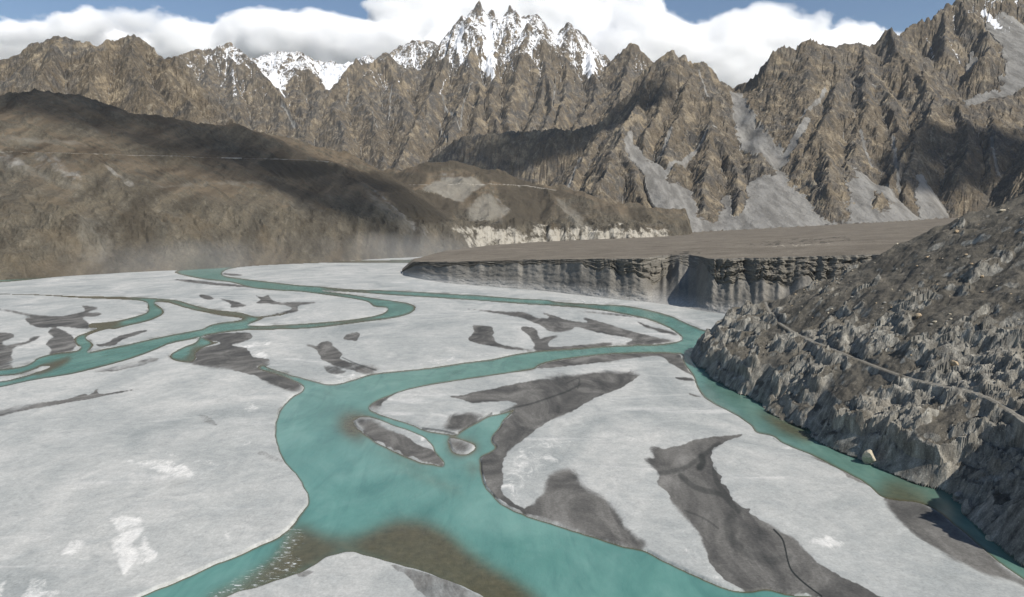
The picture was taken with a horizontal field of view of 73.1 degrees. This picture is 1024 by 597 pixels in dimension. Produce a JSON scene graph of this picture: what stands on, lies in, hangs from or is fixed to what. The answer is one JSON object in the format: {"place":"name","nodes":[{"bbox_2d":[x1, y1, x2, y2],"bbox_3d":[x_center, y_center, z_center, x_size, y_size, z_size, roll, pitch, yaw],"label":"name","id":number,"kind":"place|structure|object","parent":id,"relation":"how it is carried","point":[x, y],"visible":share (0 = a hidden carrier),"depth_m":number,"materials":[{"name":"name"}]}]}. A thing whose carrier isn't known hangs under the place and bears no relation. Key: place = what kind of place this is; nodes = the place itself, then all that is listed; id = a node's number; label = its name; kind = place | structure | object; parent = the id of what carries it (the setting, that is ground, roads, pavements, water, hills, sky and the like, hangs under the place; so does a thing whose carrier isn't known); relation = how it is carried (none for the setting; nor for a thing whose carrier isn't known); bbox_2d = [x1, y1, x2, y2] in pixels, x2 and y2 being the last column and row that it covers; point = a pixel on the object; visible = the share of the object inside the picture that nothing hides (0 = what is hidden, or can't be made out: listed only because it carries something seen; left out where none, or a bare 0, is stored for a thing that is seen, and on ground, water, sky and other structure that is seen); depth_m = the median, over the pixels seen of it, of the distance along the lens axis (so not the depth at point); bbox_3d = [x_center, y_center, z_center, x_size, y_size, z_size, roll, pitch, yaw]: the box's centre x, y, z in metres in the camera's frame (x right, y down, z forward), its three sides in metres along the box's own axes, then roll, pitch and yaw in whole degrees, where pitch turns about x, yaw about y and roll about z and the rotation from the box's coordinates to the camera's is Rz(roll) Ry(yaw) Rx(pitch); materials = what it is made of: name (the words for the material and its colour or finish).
{"place":"outdoors","nodes":[
{"label":"outdoors","id":0,"kind":"place"},
{"bbox_2d":[44,152,344,164],"bbox_3d":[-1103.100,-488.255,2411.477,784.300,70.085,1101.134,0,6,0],"label":"road","id":1,"kind":"structure","parent":0,"point":[162,155],"depth_m":2242.80,"materials":[{"name":"grey"}]},
{"bbox_2d":[0,88,691,279],"bbox_3d":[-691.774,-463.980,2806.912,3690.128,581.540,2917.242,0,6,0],"label":"foothills","id":2,"kind":"structure","parent":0,"point":[71,205],"depth_m":2240.72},
{"bbox_2d":[0,0,954,87],"label":"sky","id":3,"kind":"structure","parent":0,"point":[735,38],"materials":[{"name":"white"}]},
{"bbox_2d":[0,257,1023,596],"bbox_3d":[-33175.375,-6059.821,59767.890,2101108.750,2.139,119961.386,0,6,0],"label":"ground","id":4,"kind":"structure","parent":0,"point":[146,473],"depth_m":341.31,"materials":[{"name":"grey sand"}]},
{"bbox_2d":[0,0,1023,231],"bbox_3d":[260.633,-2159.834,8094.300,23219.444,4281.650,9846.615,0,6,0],"label":"mountains","id":5,"kind":"structure","parent":0,"point":[921,119],"depth_m":6227.65,"materials":[{"name":"stone"}]},
{"bbox_2d":[0,259,1023,596],"bbox_3d":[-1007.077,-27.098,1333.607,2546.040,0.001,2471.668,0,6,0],"label":"river","id":6,"kind":"structure","parent":0,"point":[454,519],"depth_m":292.46,"materials":[{"name":"liquid"}]},
{"bbox_2d":[862,449,876,463],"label":"boulder","id":7,"kind":"object","parent":6,"relation":"in","point":[868,456],"visible":1,"depth_m":320.88,"materials":[{"name":"stone"}]},
{"bbox_2d":[953,492,962,499],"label":"boulder","id":8,"kind":"object","parent":6,"relation":"in","point":[957,495],"visible":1,"depth_m":277.76,"materials":[{"name":"grey stone"}]},
{"bbox_2d":[961,499,972,515],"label":"boulder","id":9,"kind":"object","parent":6,"relation":"in","point":[966,507],"visible":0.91,"depth_m":264.42,"materials":[{"name":"grey stone"}]},
{"bbox_2d":[985,535,992,540],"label":"boulder","id":10,"kind":"object","parent":6,"relation":"in","point":[988,537],"visible":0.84,"depth_m":244.51,"materials":[{"name":"stone"}]},
{"bbox_2d":[402,217,958,313],"bbox_3d":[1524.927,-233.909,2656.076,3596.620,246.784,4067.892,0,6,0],"label":"terrace","id":11,"kind":"structure","parent":0,"point":[722,272],"depth_m":1156.70,"materials":[{"name":"grey stone"}]},
{"bbox_2d":[690,194,1023,565],"bbox_3d":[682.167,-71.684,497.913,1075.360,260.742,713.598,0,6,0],"label":"hillside","id":12,"kind":"structure","parent":0,"point":[952,437],"depth_m":377.16,"materials":[{"name":"grey stone"}]},
{"bbox_2d":[949,360,958,365],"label":"boulder","id":13,"kind":"object","parent":12,"relation":"on","point":[953,363],"visible":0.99,"depth_m":336.22,"materials":[{"name":"beige stone"}]},
{"bbox_2d":[765,302,1023,420],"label":"path","id":14,"kind":"structure","parent":0,"point":[903,375],"depth_m":347.34,"materials":[{"name":"grey gravel"}]}
]}

